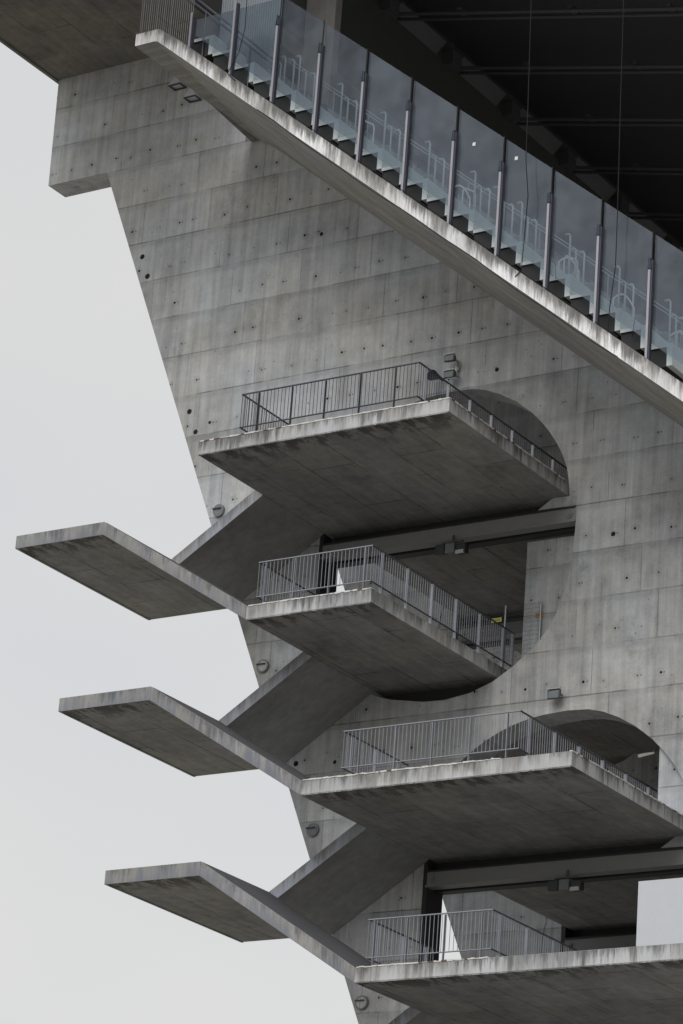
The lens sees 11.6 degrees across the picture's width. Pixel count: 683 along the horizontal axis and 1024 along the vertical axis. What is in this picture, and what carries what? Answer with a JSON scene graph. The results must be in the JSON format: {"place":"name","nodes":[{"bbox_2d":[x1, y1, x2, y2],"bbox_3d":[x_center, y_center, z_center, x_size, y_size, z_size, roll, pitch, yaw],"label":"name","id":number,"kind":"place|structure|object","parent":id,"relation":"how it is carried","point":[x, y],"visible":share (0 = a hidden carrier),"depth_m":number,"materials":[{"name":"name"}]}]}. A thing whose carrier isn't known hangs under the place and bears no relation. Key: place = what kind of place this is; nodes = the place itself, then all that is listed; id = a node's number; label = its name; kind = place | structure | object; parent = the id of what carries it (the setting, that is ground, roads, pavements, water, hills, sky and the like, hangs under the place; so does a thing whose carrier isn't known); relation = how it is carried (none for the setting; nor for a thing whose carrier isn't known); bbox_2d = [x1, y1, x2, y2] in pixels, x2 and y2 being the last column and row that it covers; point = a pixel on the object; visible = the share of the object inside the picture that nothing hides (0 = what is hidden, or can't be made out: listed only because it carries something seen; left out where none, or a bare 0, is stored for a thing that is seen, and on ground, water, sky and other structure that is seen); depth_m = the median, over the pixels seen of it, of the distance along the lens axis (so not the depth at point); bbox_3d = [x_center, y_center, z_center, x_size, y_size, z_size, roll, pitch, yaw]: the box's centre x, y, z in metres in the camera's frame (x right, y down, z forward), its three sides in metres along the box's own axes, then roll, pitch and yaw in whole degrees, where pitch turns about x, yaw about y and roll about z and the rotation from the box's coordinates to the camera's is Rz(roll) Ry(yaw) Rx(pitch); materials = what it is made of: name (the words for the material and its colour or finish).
{"place":"outdoors","nodes":[
{"label":"outdoors","id":0,"kind":"place"},
{"bbox_2d":[0,42,491,1023],"label":"sky","id":1,"kind":"structure","parent":0,"point":[91,430],"materials":[{"name":"white"}]},
{"label":"ground","id":2,"kind":"structure","parent":0,"visible":0},
{"bbox_2d":[48,58,682,1023],"bbox_3d":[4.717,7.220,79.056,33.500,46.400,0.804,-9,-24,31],"label":"concrete wall","id":3,"kind":"structure","parent":2,"relation":"on","point":[260,264],"depth_m":85.80,"materials":[{"name":"concrete"}]},
{"bbox_2d":[15,522,226,619],"bbox_3d":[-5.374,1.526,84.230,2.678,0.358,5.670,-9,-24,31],"label":"stair landing","id":4,"kind":"object","parent":3,"relation":"attached to","point":[92,557],"visible":0.88,"depth_m":83.75,"materials":[{"name":"concrete"}]},
{"bbox_2d":[172,490,323,600],"bbox_3d":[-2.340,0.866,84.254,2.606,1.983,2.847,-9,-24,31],"label":"stair flight","id":5,"kind":"object","parent":4,"relation":"on","point":[230,550],"visible":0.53,"depth_m":83.95,"materials":[{"name":"concrete"}]},
{"bbox_2d":[58,686,257,776],"bbox_3d":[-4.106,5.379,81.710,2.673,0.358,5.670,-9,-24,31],"label":"stair landing","id":6,"kind":"object","parent":3,"relation":"attached to","point":[137,719],"visible":0.88,"depth_m":81.07,"materials":[{"name":"concrete"}]},
{"bbox_2d":[219,652,372,762],"bbox_3d":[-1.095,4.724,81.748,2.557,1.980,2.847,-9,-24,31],"label":"stair flight","id":7,"kind":"object","parent":6,"relation":"on","point":[294,707],"visible":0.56,"depth_m":81.49,"materials":[{"name":"concrete"}]},
{"bbox_2d":[168,77,186,90],"bbox_3d":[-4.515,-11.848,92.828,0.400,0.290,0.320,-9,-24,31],"label":"wedge lamp","id":8,"kind":"object","parent":3,"relation":"attached to","point":[176,84],"visible":0.98,"depth_m":92.76,"materials":[{"name":"metal"}]},
{"bbox_2d":[183,88,201,102],"bbox_3d":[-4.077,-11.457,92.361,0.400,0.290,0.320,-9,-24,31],"label":"wedge lamp","id":9,"kind":"object","parent":3,"relation":"attached to","point":[191,96],"visible":0.98,"depth_m":92.29,"materials":[{"name":"metal"}]},
{"bbox_2d":[104,861,331,942],"bbox_3d":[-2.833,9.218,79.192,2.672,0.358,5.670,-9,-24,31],"label":"stair landing","id":10,"kind":"object","parent":3,"relation":"attached to","point":[185,891],"visible":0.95,"depth_m":78.30,"materials":[{"name":"concrete"}]},
{"bbox_2d":[269,823,428,934],"bbox_3d":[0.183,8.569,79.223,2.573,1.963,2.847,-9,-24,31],"label":"stair flight","id":11,"kind":"object","parent":10,"relation":"on","point":[344,878],"visible":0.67,"depth_m":78.97,"materials":[{"name":"concrete"}]},
{"bbox_2d":[212,504,224,516],"bbox_3d":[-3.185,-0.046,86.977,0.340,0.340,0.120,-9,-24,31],"label":"wall lamp","id":12,"kind":"object","parent":3,"relation":"attached to","point":[218,510],"depth_m":86.94,"materials":[{"name":"metal"}]},
{"bbox_2d":[256,659,269,672],"bbox_3d":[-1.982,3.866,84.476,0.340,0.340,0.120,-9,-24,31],"label":"wall lamp","id":13,"kind":"object","parent":3,"relation":"attached to","point":[263,665],"depth_m":84.44,"materials":[{"name":"metal"}]},
{"bbox_2d":[305,823,319,836],"bbox_3d":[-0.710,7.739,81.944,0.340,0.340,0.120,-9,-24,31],"label":"wall lamp","id":14,"kind":"object","parent":3,"relation":"attached to","point":[312,829],"depth_m":81.92,"materials":[{"name":"metal"}]},
{"bbox_2d":[299,533,332,596],"bbox_3d":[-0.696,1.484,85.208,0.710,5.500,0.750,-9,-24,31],"label":"jamb wall","id":15,"kind":"structure","parent":3,"relation":"attached to","point":[313,547],"depth_m":84.84,"materials":[{"name":"concrete"}]},
{"bbox_2d":[0,0,682,344],"bbox_3d":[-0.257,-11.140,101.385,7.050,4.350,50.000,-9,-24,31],"label":"roof soffit","id":16,"kind":"structure","parent":3,"relation":"on","point":[56,41],"depth_m":98.98,"materials":[{"name":"concrete"}]},
{"bbox_2d":[375,0,682,267],"bbox_3d":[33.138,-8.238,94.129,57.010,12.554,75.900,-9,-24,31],"label":"stadium roof","id":17,"kind":"structure","parent":16,"relation":"on","point":[482,48],"depth_m":101.30,"materials":[{"name":"metal"}]},
{"bbox_2d":[515,0,531,276],"bbox_3d":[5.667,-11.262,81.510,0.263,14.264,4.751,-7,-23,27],"label":"hanging cable","id":18,"kind":"object","parent":17,"relation":"hanging from","point":[526,138],"visible":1,"depth_m":78.31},
{"bbox_2d":[608,0,623,328],"bbox_3d":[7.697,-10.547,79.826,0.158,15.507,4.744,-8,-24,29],"label":"hanging cable","id":19,"kind":"object","parent":17,"relation":"hanging from","point":[618,164],"visible":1,"depth_m":76.59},
{"bbox_2d":[551,173,555,278],"bbox_3d":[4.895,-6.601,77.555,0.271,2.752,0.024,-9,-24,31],"label":"hanging cable","id":20,"kind":"object","parent":16,"relation":"hanging from","point":[553,239],"visible":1,"depth_m":77.35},
{"bbox_2d":[632,227,640,336],"bbox_3d":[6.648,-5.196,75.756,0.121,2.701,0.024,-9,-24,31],"label":"hanging cable","id":21,"kind":"object","parent":16,"relation":"hanging from","point":[638,281],"visible":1,"depth_m":75.71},
{"bbox_2d":[354,995,368,1009],"bbox_3d":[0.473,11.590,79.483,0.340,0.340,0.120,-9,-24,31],"label":"wall lamp","id":22,"kind":"object","parent":3,"relation":"attached to","point":[361,1002],"depth_m":79.45,"materials":[{"name":"metal"}]},
{"bbox_2d":[198,397,574,653],"bbox_3d":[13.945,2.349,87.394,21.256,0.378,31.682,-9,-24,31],"label":"stair platform","id":23,"kind":"structure","parent":3,"relation":"attached to","point":[424,462],"depth_m":81.10,"materials":[{"name":"concrete"}]},
{"bbox_2d":[239,361,568,482],"bbox_3d":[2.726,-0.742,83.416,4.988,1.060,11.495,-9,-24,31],"label":"railing","id":24,"kind":"object","parent":23,"relation":"on","point":[449,386],"visible":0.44,"depth_m":79.30,"materials":[{"name":"metal"}]},
{"bbox_2d":[135,29,682,426],"bbox_3d":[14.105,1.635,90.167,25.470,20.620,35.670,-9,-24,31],"label":"raker slab","id":25,"kind":"structure","parent":3,"relation":"attached to","point":[236,103],"depth_m":80.88,"materials":[{"name":"concrete"}]},
{"bbox_2d":[135,0,194,40],"bbox_3d":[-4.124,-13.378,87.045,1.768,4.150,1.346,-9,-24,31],"label":"slat screen","id":26,"kind":"object","parent":25,"relation":"on","point":[171,14],"visible":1,"depth_m":86.26,"materials":[{"name":"metal"}]},
{"bbox_2d":[227,2,246,80],"bbox_3d":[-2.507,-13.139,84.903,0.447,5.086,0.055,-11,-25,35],"label":"hanging cable","id":27,"kind":"object","parent":25,"relation":"on","point":[241,42],"visible":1,"depth_m":84.27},
{"bbox_2d":[300,0,342,108],"bbox_3d":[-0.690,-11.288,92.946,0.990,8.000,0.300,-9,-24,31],"label":"back pier","id":28,"kind":"structure","parent":25,"relation":"on","point":[319,12],"depth_m":93.45,"materials":[{"name":"concrete"}]},
{"bbox_2d":[188,0,654,360],"bbox_3d":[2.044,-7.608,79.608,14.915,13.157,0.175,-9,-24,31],"label":"railing posts","id":29,"kind":"object","parent":25,"relation":"attached to","point":[500,201],"visible":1,"depth_m":79.51,"materials":[{"name":"metal"}]},
{"bbox_2d":[232,75,617,336],"bbox_3d":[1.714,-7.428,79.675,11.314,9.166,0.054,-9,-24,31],"label":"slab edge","id":30,"kind":"object","parent":25,"relation":"hanging from","point":[430,209],"visible":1,"depth_m":79.22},
{"bbox_2d":[257,109,617,356],"bbox_3d":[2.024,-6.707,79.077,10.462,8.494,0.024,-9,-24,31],"label":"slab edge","id":31,"kind":"object","parent":25,"relation":"hanging from","point":[439,235],"visible":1,"depth_m":78.75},
{"bbox_2d":[193,35,682,382],"bbox_3d":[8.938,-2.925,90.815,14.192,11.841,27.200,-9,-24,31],"label":"stairs","id":32,"kind":"structure","parent":25,"relation":"on","point":[576,293],"depth_m":79.74,"materials":[{"name":"grey paint"}]},
{"bbox_2d":[190,0,272,85],"bbox_3d":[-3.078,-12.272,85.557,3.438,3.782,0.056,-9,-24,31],"label":"stair handrail","id":33,"kind":"object","parent":32,"relation":"on","point":[230,31],"visible":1,"depth_m":85.36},
{"bbox_2d":[219,0,282,69],"bbox_3d":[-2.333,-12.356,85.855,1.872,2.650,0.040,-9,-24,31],"label":"ribbed panel","id":34,"kind":"object","parent":32,"relation":"on","point":[260,28],"visible":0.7,"depth_m":85.75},
{"bbox_2d":[295,55,301,90],"bbox_3d":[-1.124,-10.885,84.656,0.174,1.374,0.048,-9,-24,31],"label":"hand post","id":35,"kind":"object","parent":32,"relation":"on","point":[299,56],"visible":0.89,"depth_m":84.68,"materials":[{"name":"paint"}]},
{"bbox_2d":[287,81,311,97],"bbox_3d":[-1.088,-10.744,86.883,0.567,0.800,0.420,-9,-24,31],"label":"stadium seat","id":36,"kind":"object","parent":32,"relation":"on","point":[289,84],"visible":0.24,"depth_m":86.89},
{"bbox_2d":[310,72,315,102],"bbox_3d":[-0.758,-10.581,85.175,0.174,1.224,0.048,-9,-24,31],"label":"hand post","id":37,"kind":"object","parent":32,"relation":"on","point":[313,86],"visible":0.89,"depth_m":85.20,"materials":[{"name":"paint"}]},
{"bbox_2d":[307,94,332,111],"bbox_3d":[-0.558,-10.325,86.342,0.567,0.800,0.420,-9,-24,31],"label":"stadium seat","id":38,"kind":"object","parent":32,"relation":"on","point":[325,106],"visible":0.26,"depth_m":86.26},
{"bbox_2d":[337,83,343,118],"bbox_3d":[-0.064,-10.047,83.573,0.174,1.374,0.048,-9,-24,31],"label":"hand post","id":39,"kind":"object","parent":32,"relation":"on","point":[341,99],"visible":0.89,"depth_m":83.61,"materials":[{"name":"paint"}]},
{"bbox_2d":[328,108,353,125],"bbox_3d":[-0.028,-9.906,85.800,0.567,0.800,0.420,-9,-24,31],"label":"stadium seat","id":40,"kind":"object","parent":32,"relation":"on","point":[335,115],"visible":0.36,"depth_m":85.86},
{"bbox_2d":[352,100,357,130],"bbox_3d":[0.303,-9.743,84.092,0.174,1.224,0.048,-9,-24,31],"label":"hand post","id":41,"kind":"object","parent":32,"relation":"on","point":[355,113],"visible":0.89,"depth_m":84.12,"materials":[{"name":"paint"}]},
{"bbox_2d":[349,122,374,139],"bbox_3d":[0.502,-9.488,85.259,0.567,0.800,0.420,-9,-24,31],"label":"stadium seat","id":42,"kind":"object","parent":32,"relation":"on","point":[351,125],"visible":0.34,"depth_m":85.30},
{"bbox_2d":[370,136,395,152],"bbox_3d":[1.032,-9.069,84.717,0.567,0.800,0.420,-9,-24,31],"label":"stadium seat","id":43,"kind":"object","parent":32,"relation":"on","point":[386,147],"visible":0.42,"depth_m":84.72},
{"bbox_2d":[380,111,386,147],"bbox_3d":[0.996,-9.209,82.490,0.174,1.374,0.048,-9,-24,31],"label":"hand post","id":44,"kind":"object","parent":32,"relation":"on","point":[384,112],"visible":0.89,"depth_m":82.52,"materials":[{"name":"paint"}]},
{"bbox_2d":[395,129,400,159],"bbox_3d":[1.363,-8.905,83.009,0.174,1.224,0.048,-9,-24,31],"label":"hand post","id":45,"kind":"object","parent":32,"relation":"on","point":[399,130],"visible":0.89,"depth_m":83.04,"materials":[{"name":"paint"}]},
{"bbox_2d":[391,151,417,168],"bbox_3d":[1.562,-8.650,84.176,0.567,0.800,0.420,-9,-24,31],"label":"stadium seat","id":46,"kind":"object","parent":32,"relation":"on","point":[395,155],"visible":0.28,"depth_m":84.20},
{"bbox_2d":[413,165,438,181],"bbox_3d":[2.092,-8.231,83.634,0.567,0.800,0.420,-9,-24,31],"label":"stadium seat","id":47,"kind":"object","parent":32,"relation":"on","point":[420,172],"visible":0.35,"depth_m":83.64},
{"bbox_2d":[425,140,430,177],"bbox_3d":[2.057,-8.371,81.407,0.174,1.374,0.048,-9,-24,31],"label":"hand post","id":48,"kind":"object","parent":32,"relation":"on","point":[428,158],"visible":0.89,"depth_m":81.42,"materials":[{"name":"paint"}]},
{"bbox_2d":[439,158,444,189],"bbox_3d":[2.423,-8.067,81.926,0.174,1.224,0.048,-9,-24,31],"label":"hand post","id":49,"kind":"object","parent":32,"relation":"on","point":[443,159],"visible":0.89,"depth_m":81.95,"materials":[{"name":"paint"}]},
{"bbox_2d":[435,180,461,197],"bbox_3d":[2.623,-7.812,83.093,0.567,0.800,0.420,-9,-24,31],"label":"stadium seat","id":50,"kind":"object","parent":32,"relation":"on","point":[437,183],"visible":0.2,"depth_m":83.16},
{"bbox_2d":[457,195,483,211],"bbox_3d":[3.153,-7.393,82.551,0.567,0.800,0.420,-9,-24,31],"label":"stadium seat","id":51,"kind":"object","parent":32,"relation":"on","point":[471,206],"visible":0.29,"depth_m":82.54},
{"bbox_2d":[470,170,476,208],"bbox_3d":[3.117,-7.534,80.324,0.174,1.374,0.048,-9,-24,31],"label":"hand post","id":52,"kind":"object","parent":32,"relation":"on","point":[474,171],"visible":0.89,"depth_m":80.35,"materials":[{"name":"paint"}]},
{"bbox_2d":[268,56,682,348],"bbox_3d":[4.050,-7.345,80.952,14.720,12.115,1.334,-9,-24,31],"label":"aisle handrail","id":53,"kind":"object","parent":32,"relation":"on","point":[468,189],"visible":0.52,"depth_m":81.11,"materials":[{"name":"metal"}]},
{"bbox_2d":[476,185,481,213],"bbox_3d":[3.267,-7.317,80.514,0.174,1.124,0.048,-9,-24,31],"label":"hand post","id":54,"kind":"object","parent":32,"relation":"on","point":[480,186],"visible":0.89,"depth_m":80.54,"materials":[{"name":"paint"}]},
{"bbox_2d":[484,188,490,220],"bbox_3d":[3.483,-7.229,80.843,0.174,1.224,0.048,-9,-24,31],"label":"hand post","id":55,"kind":"object","parent":32,"relation":"on","point":[488,189],"visible":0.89,"depth_m":80.87,"materials":[{"name":"paint"}]},
{"bbox_2d":[507,203,513,235],"bbox_3d":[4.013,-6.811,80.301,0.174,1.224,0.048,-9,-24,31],"label":"hand post","id":56,"kind":"object","parent":32,"relation":"on","point":[511,204],"visible":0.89,"depth_m":80.33,"materials":[{"name":"paint"}]},
{"bbox_2d":[504,226,529,242],"bbox_3d":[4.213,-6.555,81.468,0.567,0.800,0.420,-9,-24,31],"label":"stadium seat","id":57,"kind":"object","parent":32,"relation":"on","point":[507,230],"visible":0.17,"depth_m":81.41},
{"bbox_2d":[517,201,522,240],"bbox_3d":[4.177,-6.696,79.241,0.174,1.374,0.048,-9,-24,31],"label":"hand post","id":58,"kind":"object","parent":32,"relation":"on","point":[521,202],"visible":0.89,"depth_m":79.27,"materials":[{"name":"paint"}]},
{"bbox_2d":[531,219,537,251],"bbox_3d":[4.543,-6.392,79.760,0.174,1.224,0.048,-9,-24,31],"label":"hand post","id":59,"kind":"object","parent":32,"relation":"on","point":[535,220],"visible":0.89,"depth_m":79.78,"materials":[{"name":"paint"}]},
{"bbox_2d":[525,241,552,257],"bbox_3d":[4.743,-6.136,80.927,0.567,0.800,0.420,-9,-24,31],"label":"stadium seat","id":60,"kind":"object","parent":32,"relation":"on","point":[542,253],"visible":0.31,"depth_m":80.88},
{"bbox_2d":[551,257,573,274],"bbox_3d":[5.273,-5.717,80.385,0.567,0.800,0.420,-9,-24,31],"label":"stadium seat","id":61,"kind":"object","parent":32,"relation":"on","point":[566,268],"visible":0.12,"depth_m":80.30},
{"bbox_2d":[565,233,570,273],"bbox_3d":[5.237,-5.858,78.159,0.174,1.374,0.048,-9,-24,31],"label":"hand post","id":62,"kind":"object","parent":32,"relation":"on","point":[569,234],"visible":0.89,"depth_m":78.17,"materials":[{"name":"paint"}]},
{"bbox_2d":[571,248,576,277],"bbox_3d":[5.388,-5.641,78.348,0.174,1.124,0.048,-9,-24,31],"label":"hand post","id":63,"kind":"object","parent":32,"relation":"on","point":[575,249],"visible":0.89,"depth_m":78.37,"materials":[{"name":"paint"}]},
{"bbox_2d":[579,251,584,283],"bbox_3d":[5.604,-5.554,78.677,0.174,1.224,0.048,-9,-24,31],"label":"hand post","id":64,"kind":"object","parent":32,"relation":"on","point":[583,252],"visible":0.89,"depth_m":78.70,"materials":[{"name":"paint"}]},
{"bbox_2d":[572,272,594,290],"bbox_3d":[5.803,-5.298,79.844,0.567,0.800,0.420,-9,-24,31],"label":"stadium seat","id":65,"kind":"object","parent":32,"relation":"on","point":[590,286],"visible":0.28,"depth_m":79.71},
{"bbox_2d":[601,291,623,307],"bbox_3d":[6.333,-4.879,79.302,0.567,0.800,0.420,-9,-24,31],"label":"stadium seat","id":66,"kind":"object","parent":32,"relation":"on","point":[615,300],"visible":0.22,"depth_m":79.25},
{"bbox_2d":[614,265,620,307],"bbox_3d":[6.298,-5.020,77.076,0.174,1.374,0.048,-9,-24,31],"label":"hand post","id":67,"kind":"object","parent":32,"relation":"on","point":[618,266],"visible":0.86,"depth_m":77.09,"materials":[{"name":"paint"}]},
{"bbox_2d":[612,293,634,317],"bbox_3d":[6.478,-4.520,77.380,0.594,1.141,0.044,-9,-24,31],"label":"hoop rail","id":68,"kind":"object","parent":32,"relation":"on","point":[614,297],"visible":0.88,"depth_m":77.43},
{"bbox_2d":[620,280,626,309],"bbox_3d":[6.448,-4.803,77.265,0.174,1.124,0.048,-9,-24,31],"label":"hand post","id":69,"kind":"object","parent":32,"relation":"on","point":[625,284],"visible":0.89,"depth_m":77.29,"materials":[{"name":"paint"}]},
{"bbox_2d":[621,305,645,323],"bbox_3d":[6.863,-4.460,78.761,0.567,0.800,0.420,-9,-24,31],"label":"stadium seat","id":70,"kind":"object","parent":32,"relation":"on","point":[641,319],"visible":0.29,"depth_m":78.69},
{"bbox_2d":[645,322,673,340],"bbox_3d":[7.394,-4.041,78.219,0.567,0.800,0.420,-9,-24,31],"label":"stadium seat","id":71,"kind":"object","parent":32,"relation":"on","point":[663,335],"visible":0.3,"depth_m":78.11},
{"bbox_2d":[664,299,671,342],"bbox_3d":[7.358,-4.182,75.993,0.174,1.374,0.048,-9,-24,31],"label":"hand post","id":72,"kind":"object","parent":32,"relation":"on","point":[670,307],"visible":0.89,"depth_m":76.01,"materials":[{"name":"paint"}]},
{"bbox_2d":[671,314,676,343],"bbox_3d":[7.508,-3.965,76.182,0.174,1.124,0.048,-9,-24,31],"label":"hand post","id":73,"kind":"object","parent":32,"relation":"on","point":[675,339],"visible":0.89,"depth_m":76.20,"materials":[{"name":"paint"}]},
{"bbox_2d":[401,863,424,961],"bbox_3d":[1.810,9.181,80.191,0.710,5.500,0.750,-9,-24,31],"label":"jamb wall","id":74,"kind":"structure","parent":3,"relation":"attached to","point":[412,893],"depth_m":79.76,"materials":[{"name":"concrete"}]},
{"bbox_2d":[383,684,486,701],"bbox_3d":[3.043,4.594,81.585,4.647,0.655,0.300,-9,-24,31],"label":"downstand wall","id":75,"kind":"structure","parent":3,"relation":"attached to","point":[438,695],"depth_m":81.95,"materials":[{"name":"concrete"}]},
{"bbox_2d":[427,370,442,380],"bbox_3d":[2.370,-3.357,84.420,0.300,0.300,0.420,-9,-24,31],"label":"horn loudspeaker","id":76,"kind":"object","parent":3,"relation":"attached to","point":[434,377],"visible":0.43,"depth_m":84.35,"materials":[{"name":"metal"}]},
{"bbox_2d":[316,505,576,594],"bbox_3d":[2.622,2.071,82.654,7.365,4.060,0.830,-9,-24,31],"label":"steel beam","id":77,"kind":"structure","parent":3,"relation":"attached to","point":[483,531],"depth_m":83.03,"materials":[{"name":"metal"}]},
{"bbox_2d":[435,535,468,555],"bbox_3d":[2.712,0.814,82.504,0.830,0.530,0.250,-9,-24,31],"label":"twin floodlight","id":78,"kind":"object","parent":77,"relation":"hanging from","point":[449,548],"visible":1,"depth_m":82.38,"materials":[{"name":"metal"}]},
{"bbox_2d":[538,496,573,510],"bbox_3d":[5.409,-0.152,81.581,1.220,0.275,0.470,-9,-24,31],"label":"concrete nib","id":79,"kind":"object","parent":77,"relation":"on","point":[558,502],"visible":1,"depth_m":81.43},
{"bbox_2d":[443,368,458,378],"bbox_3d":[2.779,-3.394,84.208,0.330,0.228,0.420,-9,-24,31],"label":"floodlight","id":80,"kind":"object","parent":3,"relation":"attached to","point":[451,373],"visible":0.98,"depth_m":84.05,"materials":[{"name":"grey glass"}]},
{"bbox_2d":[443,352,458,362],"bbox_3d":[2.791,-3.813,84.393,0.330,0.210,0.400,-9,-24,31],"label":"floodlight","id":81,"kind":"object","parent":3,"relation":"attached to","point":[448,357],"visible":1,"depth_m":84.24,"materials":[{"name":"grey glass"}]},
{"bbox_2d":[246,588,659,768],"bbox_3d":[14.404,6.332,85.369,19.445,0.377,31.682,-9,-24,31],"label":"stair platform","id":82,"kind":"structure","parent":3,"relation":"attached to","point":[376,641],"depth_m":79.63,"materials":[{"name":"concrete"}]},
{"bbox_2d":[103,522,306,653],"bbox_3d":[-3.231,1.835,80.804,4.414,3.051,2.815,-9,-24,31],"label":"stair flight","id":83,"kind":"object","parent":82,"relation":"on","point":[215,593],"visible":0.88,"depth_m":79.75,"materials":[{"name":"concrete"}]},
{"bbox_2d":[256,545,515,668],"bbox_3d":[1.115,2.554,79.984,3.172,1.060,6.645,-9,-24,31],"label":"railing","id":84,"kind":"object","parent":82,"relation":"on","point":[266,581],"visible":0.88,"depth_m":78.23,"materials":[{"name":"metal"}]},
{"bbox_2d":[449,602,541,667],"bbox_3d":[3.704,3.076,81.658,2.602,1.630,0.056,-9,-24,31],"label":"fence","id":85,"kind":"object","parent":82,"relation":"on","point":[539,620],"visible":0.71,"depth_m":81.47,"materials":[{"name":"metal"}]},
{"bbox_2d":[300,750,682,930],"bbox_3d":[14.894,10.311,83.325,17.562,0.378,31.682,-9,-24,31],"label":"stair platform","id":86,"kind":"structure","parent":3,"relation":"attached to","point":[557,802],"depth_m":75.83,"materials":[{"name":"concrete"}]},
{"bbox_2d":[150,687,363,826],"bbox_3d":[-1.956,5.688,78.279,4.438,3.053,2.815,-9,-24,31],"label":"stair flight","id":87,"kind":"object","parent":86,"relation":"on","point":[256,756],"visible":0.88,"depth_m":77.50,"materials":[{"name":"concrete"}]},
{"bbox_2d":[341,710,657,798],"bbox_3d":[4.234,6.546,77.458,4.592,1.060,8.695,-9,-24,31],"label":"railing","id":88,"kind":"object","parent":86,"relation":"on","point":[399,762],"visible":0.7,"depth_m":74.41,"materials":[{"name":"metal"}]},
{"bbox_2d":[354,943,682,1023],"bbox_3d":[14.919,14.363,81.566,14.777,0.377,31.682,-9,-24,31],"label":"stair platform","id":89,"kind":"structure","parent":3,"relation":"attached to","point":[635,985],"depth_m":72.42,"materials":[{"name":"concrete"}]},
{"bbox_2d":[199,862,414,1008],"bbox_3d":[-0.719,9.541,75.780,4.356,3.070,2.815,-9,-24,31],"label":"stair flight","id":90,"kind":"object","parent":89,"relation":"on","point":[326,947],"visible":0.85,"depth_m":75.24,"materials":[{"name":"concrete"}]},
{"bbox_2d":[366,909,578,965],"bbox_3d":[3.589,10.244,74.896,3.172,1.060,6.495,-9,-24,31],"label":"railing","id":91,"kind":"object","parent":89,"relation":"on","point":[425,949],"visible":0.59,"depth_m":72.71,"materials":[{"name":"metal"}]},
{"bbox_2d":[636,878,682,945],"bbox_3d":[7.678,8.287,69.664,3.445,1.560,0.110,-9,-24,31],"label":"white hoarding","id":92,"kind":"object","parent":89,"relation":"on","point":[660,913],"visible":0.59,"depth_m":70.26,"materials":[{"name":"metal"}]},
{"bbox_2d":[521,536,573,657],"bbox_3d":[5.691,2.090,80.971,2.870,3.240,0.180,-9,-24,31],"label":"infill wall","id":93,"kind":"structure","parent":3,"relation":"attached to","point":[548,563],"depth_m":81.51,"materials":[{"name":"concrete"}]},
{"bbox_2d":[418,842,682,961],"bbox_3d":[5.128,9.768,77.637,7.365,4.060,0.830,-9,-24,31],"label":"steel beam","id":94,"kind":"structure","parent":3,"relation":"attached to","point":[440,880],"depth_m":78.46,"materials":[{"name":"metal"}]},
{"bbox_2d":[548,870,583,891],"bbox_3d":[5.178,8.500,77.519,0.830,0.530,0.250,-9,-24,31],"label":"twin floodlight","id":95,"kind":"object","parent":94,"relation":"hanging from","point":[567,882],"visible":1,"depth_m":77.40,"materials":[{"name":"metal"}]},
{"bbox_2d":[661,836,682,848],"bbox_3d":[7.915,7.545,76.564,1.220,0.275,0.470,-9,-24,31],"label":"concrete nib","id":96,"kind":"object","parent":94,"relation":"on","point":[676,842],"visible":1,"depth_m":76.50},
{"bbox_2d":[547,687,562,699],"bbox_3d":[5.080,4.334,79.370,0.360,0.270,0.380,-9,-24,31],"label":"floodlight","id":97,"kind":"object","parent":3,"relation":"attached to","point":[554,693],"visible":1,"depth_m":79.23,"materials":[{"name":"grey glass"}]},
{"bbox_2d":[658,748,682,813],"bbox_3d":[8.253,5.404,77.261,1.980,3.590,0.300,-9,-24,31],"label":"infill wall","id":98,"kind":"structure","parent":3,"relation":"attached to","point":[670,787],"depth_m":77.20,"materials":[{"name":"concrete"}]},
{"bbox_3d":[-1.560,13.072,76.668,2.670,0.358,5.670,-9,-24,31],"label":"stair landing","id":99,"kind":"object","parent":3,"relation":"attached to","visible":0},
{"bbox_2d":[388,1007,449,1023],"bbox_3d":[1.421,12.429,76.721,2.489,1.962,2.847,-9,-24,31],"label":"stair flight","id":100,"kind":"object","parent":99,"relation":"on","point":[410,1015],"visible":0.52,"depth_m":75.41,"materials":[{"name":"concrete"}]},
{"bbox_2d":[338,400,658,958],"bbox_3d":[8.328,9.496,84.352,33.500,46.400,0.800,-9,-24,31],"label":"concrete wall","id":101,"kind":"structure","parent":2,"relation":"on","point":[530,426],"depth_m":87.01,"materials":[{"name":"concrete"}]},
{"bbox_2d":[438,607,467,635],"bbox_3d":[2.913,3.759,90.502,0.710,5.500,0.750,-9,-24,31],"label":"jamb wall","id":102,"kind":"structure","parent":101,"relation":"attached to","point":[444,629],"depth_m":90.44,"materials":[{"name":"concrete"}]},
{"bbox_2d":[456,614,523,649],"bbox_3d":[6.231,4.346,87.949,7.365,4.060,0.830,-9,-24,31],"label":"steel beam","id":103,"kind":"structure","parent":101,"relation":"attached to","point":[514,626],"depth_m":89.72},
{"bbox_2d":[541,918,572,953],"bbox_3d":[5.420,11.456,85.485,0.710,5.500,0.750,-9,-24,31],"label":"jamb wall","id":104,"kind":"structure","parent":101,"relation":"attached to","point":[552,929],"depth_m":85.36,"materials":[{"name":"concrete"}]},
{"bbox_2d":[561,926,636,951],"bbox_3d":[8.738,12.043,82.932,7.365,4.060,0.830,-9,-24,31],"label":"steel beam","id":105,"kind":"structure","parent":101,"relation":"attached to","point":[602,938],"depth_m":84.73,"materials":[{"name":"metal"}]},
{"bbox_2d":[638,750,654,757],"bbox_3d":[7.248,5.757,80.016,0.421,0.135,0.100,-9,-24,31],"label":"tube lamp","id":106,"kind":"object","parent":101,"relation":"attached to","point":[643,754],"visible":1,"depth_m":80.00,"materials":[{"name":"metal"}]},
{"bbox_2d":[475,645,521,669],"bbox_3d":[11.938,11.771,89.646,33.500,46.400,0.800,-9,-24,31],"label":"concrete wall","id":107,"kind":"structure","parent":2,"relation":"on","point":[496,660],"depth_m":97.39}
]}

